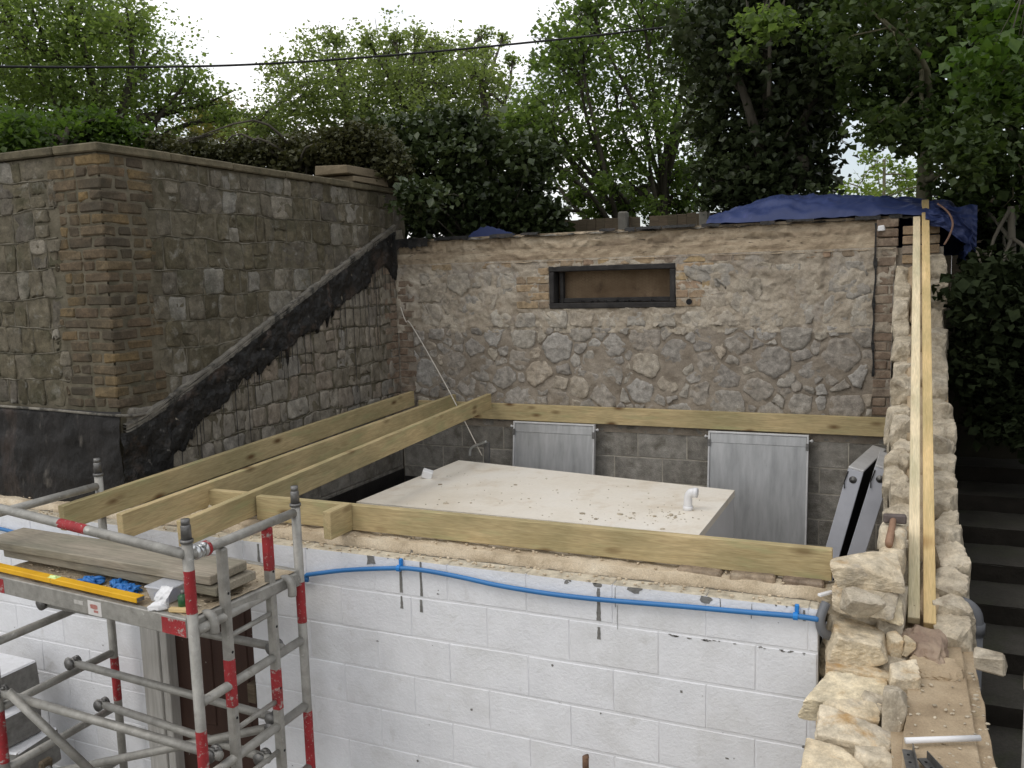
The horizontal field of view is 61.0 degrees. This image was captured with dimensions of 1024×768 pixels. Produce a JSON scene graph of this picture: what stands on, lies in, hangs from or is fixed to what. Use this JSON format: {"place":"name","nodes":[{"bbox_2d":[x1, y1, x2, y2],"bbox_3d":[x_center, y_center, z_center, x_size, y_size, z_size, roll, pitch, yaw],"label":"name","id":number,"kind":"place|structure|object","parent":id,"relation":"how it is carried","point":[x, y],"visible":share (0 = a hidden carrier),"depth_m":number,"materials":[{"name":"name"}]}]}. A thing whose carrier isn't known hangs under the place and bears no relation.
{"place":"outdoors","nodes":[
{"label":"outdoors","id":0,"kind":"place"},
{"bbox_2d":[9,727,60,767],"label":"broken block","id":1,"kind":"object","parent":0,"point":[27,745],"depth_m":5.51,"materials":[{"name":"white paint"}]},
{"bbox_2d":[5,705,40,746],"bbox_3d":[-3.291,2.144,5.569,0.449,0.242,0.325,3,8,31],"label":"broken block","id":2,"kind":"object","parent":1,"relation":"on","point":[21,726],"depth_m":5.47,"materials":[{"name":"white paint"}]},
{"bbox_2d":[0,653,39,700],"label":"broken block","id":3,"kind":"object","parent":2,"relation":"on","point":[19,674],"depth_m":5.59,"materials":[{"name":"white paint"}]},
{"bbox_2d":[0,0,1022,265],"label":"sky","id":4,"kind":"structure","parent":0,"point":[243,27],"materials":[{"name":"white"}]},
{"bbox_2d":[582,754,588,767],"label":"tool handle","id":5,"kind":"object","parent":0,"point":[585,760],"visible":1,"depth_m":4.21,"materials":[{"name":"wood"}]},
{"bbox_2d":[946,307,1023,458],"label":"garden ground","id":6,"kind":"structure","parent":0,"point":[964,444],"depth_m":7.13,"materials":[{"name":"soil"}]},
{"bbox_2d":[0,99,179,152],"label":"bright shrub","id":7,"kind":"object","parent":6,"relation":"on","point":[21,129],"visible":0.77,"depth_m":7.59,"materials":[{"name":"green plant"}]},
{"bbox_2d":[0,0,247,145],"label":"maple tree","id":8,"kind":"object","parent":6,"relation":"on","point":[92,34],"visible":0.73,"depth_m":12.59,"materials":[{"name":"green plant"}]},
{"bbox_2d":[162,87,258,143],"bbox_3d":[-6.029,-3.836,18.851,2.393,4.751,3.682,-6,8,-32],"label":"olive bush","id":9,"kind":"object","parent":6,"relation":"on","point":[199,131],"visible":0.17,"depth_m":17.60,"materials":[{"name":"green plant"}]},
{"bbox_2d":[128,115,417,191],"bbox_3d":[-2.223,-1.717,8.528,2.621,1.826,1.415,-3,7,-13],"label":"clipped hedge","id":10,"kind":"object","parent":6,"relation":"on","point":[357,144],"visible":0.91,"depth_m":8.37,"materials":[{"name":"green plant"}]},
{"bbox_2d":[209,5,557,237],"bbox_3d":[-2.130,-3.896,15.532,6.746,5.662,4.468,-2,7,-3],"label":"poplar tree","id":11,"kind":"object","parent":6,"relation":"on","point":[402,88],"visible":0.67,"depth_m":14.59,"materials":[{"name":"green plant"}]},
{"bbox_2d":[338,98,575,238],"bbox_3d":[-0.585,-1.645,9.180,2.408,2.834,2.706,1,8,24],"label":"laurel bush","id":12,"kind":"object","parent":6,"relation":"on","point":[462,189],"visible":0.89,"depth_m":9.06,"materials":[{"name":"green plant"}]},
{"bbox_2d":[497,0,729,226],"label":"hazel tree","id":13,"kind":"object","parent":6,"relation":"on","point":[659,197],"visible":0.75,"depth_m":10.71,"materials":[{"name":"green plant"}]},
{"bbox_2d":[652,0,863,215],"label":"ivy clad tree","id":14,"kind":"object","parent":6,"relation":"on","point":[781,138],"visible":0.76,"depth_m":8.09,"materials":[{"name":"green plant"}]},
{"bbox_2d":[0,20,709,67],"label":"overhead cable","id":15,"kind":"object","parent":14,"relation":"attached to","point":[351,58],"visible":0.77,"depth_m":8.79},
{"bbox_2d":[718,0,818,96],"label":"young shoots","id":16,"kind":"object","parent":14,"relation":"attached to","point":[766,22],"visible":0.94,"depth_m":6.99,"materials":[{"name":"green plant"}]},
{"bbox_2d":[558,197,1014,306],"bbox_3d":[2.729,-1.254,9.469,6.042,1.400,0.160,1,8,24],"label":"board fence","id":17,"kind":"object","parent":6,"relation":"on","point":[624,220],"visible":0.09,"depth_m":9.90,"materials":[{"name":"wood"}]},
{"bbox_2d":[829,145,944,198],"bbox_3d":[7.376,-3.042,17.352,3.156,3.584,2.931,-2,7,-3],"label":"birch tree","id":18,"kind":"object","parent":6,"relation":"on","point":[907,175],"visible":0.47,"depth_m":17.42,"materials":[{"name":"green plant"}]},
{"bbox_2d":[777,0,1023,238],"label":"sycamore tree","id":19,"kind":"object","parent":6,"relation":"on","point":[909,115],"visible":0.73,"depth_m":6.65,"materials":[{"name":"green plant"}]},
{"bbox_2d":[920,0,1023,121],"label":"hanging branch","id":20,"kind":"object","parent":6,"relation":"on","point":[992,85],"visible":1,"depth_m":5.01,"materials":[{"name":"green plant"}]},
{"bbox_2d":[931,180,1023,463],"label":"ivy bank","id":21,"kind":"structure","parent":6,"relation":"on","point":[985,295],"depth_m":6.04,"materials":[{"name":"green plant"}]},
{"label":"ground","id":22,"kind":"structure","parent":0,"visible":0},
{"bbox_2d":[38,756,52,767],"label":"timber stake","id":23,"kind":"object","parent":22,"relation":"on","point":[46,762],"visible":1,"depth_m":5.38,"materials":[{"name":"brown wood"}]},
{"bbox_2d":[0,458,315,767],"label":"scaffold tower","id":24,"kind":"structure","parent":22,"relation":"on","point":[274,646],"depth_m":4.48,"materials":[{"name":"metal"}]},
{"bbox_2d":[0,539,299,637],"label":"scaffold platform","id":25,"kind":"structure","parent":24,"relation":"on","point":[210,609],"depth_m":4.30,"materials":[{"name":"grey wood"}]},
{"bbox_2d":[0,563,144,602],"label":"spirit level","id":26,"kind":"object","parent":25,"relation":"on","point":[79,585],"visible":1,"depth_m":4.35,"materials":[{"name":"yellow paint"}]},
{"bbox_2d":[77,575,105,583],"bbox_3d":[-2.150,1.002,4.427,0.154,0.053,0.115,1,8,24],"label":"glove","id":27,"kind":"object","parent":25,"relation":"on","point":[95,579],"visible":0.77,"depth_m":4.41,"materials":[{"name":"blue rubber"}]},
{"bbox_2d":[109,578,128,587],"bbox_3d":[-1.994,1.002,4.384,0.105,0.044,0.084,1,8,24],"label":"glove","id":28,"kind":"object","parent":25,"relation":"on","point":[113,582],"visible":0.71,"depth_m":4.37,"materials":[{"name":"blue rubber"}]},
{"bbox_2d":[112,582,142,592],"bbox_3d":[-1.903,1.008,4.303,0.142,0.051,0.097,1,8,24],"label":"glove","id":29,"kind":"object","parent":25,"relation":"on","point":[131,587],"visible":0.8,"depth_m":4.29,"materials":[{"name":"blue rubber"}]},
{"bbox_2d":[4,550,255,596],"bbox_3d":[-2.053,0.947,4.590,1.604,0.045,0.271,2,8,27],"label":"scaffold board","id":30,"kind":"object","parent":25,"relation":"on","point":[241,578],"visible":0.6,"depth_m":4.40,"materials":[{"name":"grey wood"}]},
{"bbox_2d":[0,528,246,584],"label":"scaffold board","id":31,"kind":"object","parent":30,"relation":"on","point":[83,550],"visible":0.93,"depth_m":4.51,"materials":[{"name":"grey wood"}]},
{"bbox_2d":[147,586,172,610],"bbox_3d":[-1.636,1.001,4.047,0.104,0.104,0.086,1,8,24],"label":"paper towel","id":32,"kind":"object","parent":25,"relation":"on","point":[162,594],"visible":1,"depth_m":4.04,"materials":[{"name":"white paper"}]},
{"bbox_2d":[144,578,183,602],"bbox_3d":[-1.656,0.994,4.179,0.152,0.078,0.142,1,8,24],"label":"plastic tub","id":33,"kind":"object","parent":25,"relation":"on","point":[152,588],"visible":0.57,"depth_m":4.15,"materials":[{"name":"white plastic"}]},
{"bbox_2d":[168,607,185,612],"bbox_3d":[-1.526,1.043,4.012,0.120,0.021,0.029,-1,7,9],"label":"timber wedge","id":34,"kind":"object","parent":25,"relation":"on","point":[177,609],"visible":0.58,"depth_m":4.00,"materials":[{"name":"beige wood"}]},
{"bbox_2d":[177,589,185,606],"bbox_3d":[-1.526,1.002,4.040,0.054,0.093,0.054,1,8,24],"label":"glue bottle","id":35,"kind":"object","parent":25,"relation":"on","point":[181,599],"visible":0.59,"depth_m":4.02,"materials":[{"name":"green plastic"}]},
{"bbox_2d":[0,142,404,515],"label":"side wall","id":36,"kind":"structure","parent":22,"relation":"on","point":[161,311],"depth_m":6.11,"materials":[{"name":"stone"}]},
{"bbox_2d":[326,176,387,186],"bbox_3d":[-1.493,-1.931,8.315,0.370,0.070,0.589,1,8,24],"label":"spare slab","id":37,"kind":"object","parent":36,"relation":"on","point":[371,181],"depth_m":8.13,"materials":[{"name":"beige stone"}]},
{"bbox_2d":[315,165,387,180],"bbox_3d":[-1.514,-2.005,8.294,0.372,0.097,0.747,1,8,24],"label":"spare slab","id":38,"kind":"object","parent":37,"relation":"on","point":[334,170],"depth_m":8.00,"materials":[{"name":"beige stone"}]},
{"bbox_2d":[0,495,828,767],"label":"front wall","id":39,"kind":"structure","parent":22,"relation":"on","point":[411,669],"depth_m":4.55,"materials":[{"name":"white paint"}]},
{"bbox_2d":[140,608,259,767],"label":"door","id":40,"kind":"structure","parent":39,"relation":"in","point":[165,657],"depth_m":5.47,"materials":[{"name":"brown paint"}]},
{"bbox_2d":[209,488,247,505],"bbox_3d":[-1.752,0.739,5.426,0.331,0.147,0.048,1,8,24],"label":"timber offcut","id":41,"kind":"object","parent":39,"relation":"on","point":[217,496],"visible":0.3,"depth_m":5.43,"materials":[{"name":"beige wood"}]},
{"bbox_2d":[58,391,414,530],"bbox_3d":[-1.811,0.463,6.894,0.047,0.150,4.058,1,10,24],"label":"joist","id":42,"kind":"object","parent":39,"relation":"on","point":[94,507],"visible":0.98,"depth_m":6.19,"materials":[{"name":"beige wood"}]},
{"bbox_2d":[176,394,491,546],"bbox_3d":[-1.019,0.495,6.578,0.048,0.150,4.007,1,10,24],"label":"joist","id":43,"kind":"object","parent":39,"relation":"on","point":[215,519],"visible":0.8,"depth_m":5.99,"materials":[{"name":"beige wood"}]},
{"bbox_2d":[323,502,352,539],"bbox_3d":[-0.983,0.773,4.909,0.053,0.159,0.210,1,8,24],"label":"timber offcut","id":44,"kind":"object","parent":39,"relation":"on","point":[337,520],"visible":1,"depth_m":4.87,"materials":[{"name":"beige wood"}]},
{"bbox_2d":[0,527,818,621],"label":"water pipe","id":45,"kind":"object","parent":39,"relation":"attached to","point":[795,615],"visible":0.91,"depth_m":4.24,"materials":[{"name":"blue plastic"}]},
{"bbox_2d":[256,495,832,580],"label":"front beam","id":46,"kind":"structure","parent":39,"relation":"on","point":[782,559],"depth_m":4.44,"materials":[{"name":"beige wood"}]},
{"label":"packing stone","id":47,"kind":"object","parent":39,"relation":"on","visible":0},
{"bbox_2d":[116,394,455,535],"bbox_3d":[-1.381,0.487,6.704,0.048,0.149,4.065,1,9,24],"label":"joist","id":48,"kind":"object","parent":47,"relation":"on","point":[140,519],"visible":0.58,"depth_m":5.96,"materials":[{"name":"beige wood"}]},
{"bbox_2d":[819,226,996,767],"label":"wall","id":49,"kind":"structure","parent":22,"relation":"on","point":[946,699],"depth_m":4.10,"materials":[{"name":"stone"}]},
{"bbox_2d":[818,590,831,596],"bbox_3d":[1.395,0.932,3.865,0.081,0.012,0.020,-5,8,-27],"label":"trunking offcut","id":50,"kind":"object","parent":49,"relation":"attached to","point":[825,593],"visible":0.98,"depth_m":3.85,"materials":[{"name":"white plastic"}]},
{"bbox_2d":[801,738,863,767],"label":"loose stone","id":51,"kind":"object","parent":49,"relation":"on","point":[818,754],"visible":0.99,"depth_m":3.15,"materials":[{"name":"beige stone"}]},
{"bbox_2d":[798,671,887,720],"bbox_3d":[1.354,1.300,3.549,0.341,0.166,0.218,1,8,24],"label":"loose stone","id":52,"kind":"object","parent":49,"relation":"on","point":[833,685],"visible":0.51,"depth_m":3.53,"materials":[{"name":"beige stone"}]},
{"bbox_2d":[814,704,890,755],"bbox_3d":[1.288,1.350,3.278,0.309,0.173,0.152,3,8,32],"label":"loose stone","id":53,"kind":"object","parent":49,"relation":"on","point":[846,731],"visible":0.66,"depth_m":3.26,"materials":[{"name":"beige stone"}]},
{"bbox_2d":[823,698,881,724],"bbox_3d":[1.336,1.294,3.397,0.228,0.123,0.149,-1,7,9],"label":"loose stone","id":54,"kind":"object","parent":49,"relation":"on","point":[869,711],"visible":0.45,"depth_m":3.37,"materials":[{"name":"beige stone"}]},
{"bbox_2d":[822,451,886,638],"bbox_3d":[2.401,1.367,6.192,0.558,1.734,0.516,1,8,24],"label":"metal panel","id":55,"kind":"object","parent":49,"relation":"attached to","point":[873,499],"visible":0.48,"depth_m":5.86,"materials":[{"name":"metal"}]},
{"bbox_2d":[825,445,885,623],"bbox_3d":[2.486,1.349,6.621,0.487,1.660,0.913,3,8,33],"label":"metal panel","id":56,"kind":"object","parent":49,"relation":"attached to","point":[857,479],"visible":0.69,"depth_m":6.21,"materials":[{"name":"metal"}]},
{"bbox_2d":[825,656,888,684],"bbox_3d":[1.473,1.233,3.684,0.280,0.096,0.150,1,8,24],"label":"loose stone","id":57,"kind":"object","parent":49,"relation":"on","point":[874,672],"visible":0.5,"depth_m":3.64,"materials":[{"name":"beige stone"}]},
{"bbox_2d":[822,614,888,666],"bbox_3d":[1.498,1.119,3.784,0.287,0.142,0.311,1,8,24],"label":"loose stone","id":58,"kind":"object","parent":57,"relation":"on","point":[855,642],"visible":0.91,"depth_m":3.68,"materials":[{"name":"beige stone"}]},
{"bbox_2d":[815,601,831,639],"bbox_3d":[1.367,1.040,3.804,0.095,0.182,0.062,-4,7,-19],"label":"waste pipe","id":59,"kind":"object","parent":58,"relation":"on","point":[821,614],"visible":0.94,"depth_m":3.78,"materials":[{"name":"grey plastic"}]},
{"bbox_2d":[840,587,885,617],"bbox_3d":[1.492,0.938,3.722,0.151,0.126,0.155,-3,7,-7],"label":"loose stone","id":60,"kind":"object","parent":58,"relation":"on","point":[856,602],"visible":1,"depth_m":3.69,"materials":[{"name":"beige stone"}]},
{"bbox_2d":[832,582,898,619],"bbox_3d":[1.575,0.946,3.861,0.280,0.122,0.196,1,8,24],"label":"loose stone","id":61,"kind":"object","parent":49,"relation":"on","point":[890,599],"visible":0.38,"depth_m":3.78,"materials":[{"name":"beige stone"}]},
{"bbox_2d":[830,551,904,593],"bbox_3d":[1.583,0.836,3.895,0.314,0.122,0.243,0,7,16],"label":"loose stone","id":62,"kind":"object","parent":61,"relation":"on","point":[880,571],"visible":0.99,"depth_m":3.81,"materials":[{"name":"beige stone"}]},
{"bbox_2d":[876,619,903,635],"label":"loose stone","id":63,"kind":"object","parent":49,"relation":"on","point":[885,627],"visible":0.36,"depth_m":3.80,"materials":[{"name":"beige stone"}]},
{"bbox_2d":[883,513,906,547],"bbox_3d":[1.828,0.701,4.154,0.106,0.121,0.197,1,8,24],"label":"lump hammer","id":64,"kind":"object","parent":49,"relation":"on","point":[892,520],"visible":1,"depth_m":4.18,"materials":[{"name":"wood"}]},
{"bbox_2d":[882,685,907,731],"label":"loose stone","id":65,"kind":"object","parent":49,"relation":"on","point":[894,704],"visible":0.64,"depth_m":3.26,"materials":[{"name":"grey stone"}]},
{"bbox_2d":[886,630,903,657],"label":"loose stone","id":66,"kind":"object","parent":49,"relation":"on","point":[894,643],"visible":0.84,"depth_m":3.70,"materials":[{"name":"beige stone"}]},
{"bbox_2d":[889,659,920,693],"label":"loose stone","id":67,"kind":"object","parent":49,"relation":"on","point":[904,675],"visible":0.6,"depth_m":3.47,"materials":[{"name":"beige stone"}]},
{"bbox_2d":[902,635,915,656],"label":"loose stone","id":68,"kind":"object","parent":49,"relation":"on","point":[909,645],"visible":0.89,"depth_m":3.68,"materials":[{"name":"beige stone"}]},
{"bbox_2d":[902,743,918,767],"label":"angle bracket","id":69,"kind":"object","parent":49,"relation":"on","point":[910,759],"visible":1,"depth_m":2.92,"materials":[{"name":"metal"}]},
{"bbox_2d":[907,216,919,623],"bbox_3d":[2.503,-0.107,5.389,0.054,0.045,3.942,2,38,24],"label":"batten","id":70,"kind":"object","parent":49,"relation":"on","point":[913,613],"visible":1,"depth_m":4.79,"materials":[{"name":"beige wood"}]},
{"bbox_2d":[922,199,935,628],"bbox_3d":[2.596,-0.183,5.437,0.056,0.047,4.222,1,38,24],"label":"batten","id":71,"kind":"object","parent":49,"relation":"on","point":[929,596],"visible":0.84,"depth_m":4.79,"materials":[{"name":"beige wood"}]},
{"bbox_2d":[917,751,943,767],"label":"angle bracket","id":72,"kind":"object","parent":49,"relation":"on","point":[930,761],"visible":1,"depth_m":2.89,"materials":[{"name":"metal"}]},
{"bbox_2d":[904,735,981,743],"bbox_3d":[1.508,1.244,3.042,0.263,0.022,0.022,-2,7,-1],"label":"white tube","id":73,"kind":"object","parent":49,"relation":"on","point":[942,739],"visible":1,"depth_m":3.03,"materials":[{"name":"plastic"}]},
{"bbox_2d":[963,597,985,690],"bbox_3d":[2.135,2.080,4.146,0.154,2.206,0.092,1,8,24],"label":"soil pipe","id":74,"kind":"object","parent":49,"relation":"attached to","point":[980,623],"visible":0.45,"depth_m":3.98,"materials":[{"name":"grey plastic"}]},
{"bbox_2d":[973,647,1007,676],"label":"loose stone","id":75,"kind":"object","parent":49,"relation":"on","point":[990,661],"visible":1,"depth_m":3.47,"materials":[{"name":"stone"}]},
{"bbox_2d":[955,457,1023,767],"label":"garden steps","id":76,"kind":"structure","parent":22,"relation":"on","point":[991,504],"depth_m":5.74,"materials":[{"name":"stone"}]},
{"bbox_2d":[1021,686,1023,767],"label":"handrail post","id":77,"kind":"object","parent":22,"relation":"on","point":[1022,762],"visible":1,"depth_m":2.99,"materials":[{"name":"metal"}]},
{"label":"pit floor","id":78,"kind":"structure","parent":0,"visible":0},
{"bbox_2d":[468,440,489,462],"bbox_3d":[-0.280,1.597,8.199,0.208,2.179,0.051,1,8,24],"label":"bent bracket","id":79,"kind":"object","parent":78,"relation":"on","point":[486,451],"visible":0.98,"depth_m":8.04,"materials":[{"name":"metal"}]},
{"bbox_2d":[357,460,734,537],"bbox_3d":[0.357,1.748,6.910,2.633,2.177,1.630,1,8,24],"label":"storage tank","id":80,"kind":"object","parent":78,"relation":"on","point":[470,487],"visible":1,"depth_m":6.56,"materials":[{"name":"white plastic"}]},
{"bbox_2d":[396,214,943,551],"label":"back wall","id":81,"kind":"structure","parent":78,"relation":"on","point":[790,316],"depth_m":7.78,"materials":[{"name":"stone"}]},
{"bbox_2d":[400,307,481,455],"bbox_3d":[-0.695,-0.054,8.400,0.032,1.372,1.173,-8,9,-43],"label":"string","id":82,"kind":"object","parent":81,"relation":"attached to","point":[438,372],"visible":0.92,"depth_m":8.41,"materials":[{"name":"grey fabric"}]},
{"bbox_2d":[469,226,514,236],"bbox_3d":[-0.177,-1.303,8.879,0.450,0.603,0.350,1,8,24],"label":"tarpaulin","id":83,"kind":"object","parent":81,"relation":"on","point":[485,231],"visible":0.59,"depth_m":8.69,"materials":[{"name":"blue plastic"}]},
{"bbox_2d":[510,421,598,474],"bbox_3d":[0.382,1.027,8.177,0.885,1.324,0.206,1,8,24],"label":"metal panel","id":84,"kind":"object","parent":81,"relation":"attached to","point":[567,447],"visible":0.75,"depth_m":8.15,"materials":[{"name":"metal"}]},
{"bbox_2d":[418,400,885,436],"bbox_3d":[1.067,0.296,7.916,4.376,0.157,0.048,2,8,24],"label":"ledger","id":85,"kind":"object","parent":81,"relation":"attached to","point":[807,423],"visible":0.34,"depth_m":7.67,"materials":[{"name":"beige wood"}]},
{"bbox_2d":[704,431,812,544],"bbox_3d":[2.087,1.075,7.431,0.902,1.314,0.206,1,8,24],"label":"metal panel","id":86,"kind":"object","parent":81,"relation":"attached to","point":[764,476],"visible":0.74,"depth_m":7.39,"materials":[{"name":"metal"}]},
{"bbox_2d":[706,193,976,263],"bbox_3d":[2.774,-1.322,7.418,2.066,0.651,1.030,1,8,24],"label":"tarpaulin","id":87,"kind":"object","parent":81,"relation":"on","point":[780,207],"visible":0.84,"depth_m":7.14,"materials":[{"name":"blue plastic"}]},
{"bbox_2d":[937,203,953,244],"bbox_3d":[3.308,-1.224,6.640,0.122,0.324,0.016,1,8,24],"label":"cord","id":88,"kind":"object","parent":87,"relation":"hanging from","point":[951,218],"visible":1,"depth_m":6.62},
{"bbox_2d":[877,225,884,230],"bbox_3d":[2.943,-1.240,6.920,0.063,0.050,0.041,1,8,24],"label":"foam dab","id":89,"kind":"object","parent":81,"relation":"attached to","point":[881,227],"visible":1,"depth_m":6.91,"materials":[{"name":"white plastic"}]}
]}

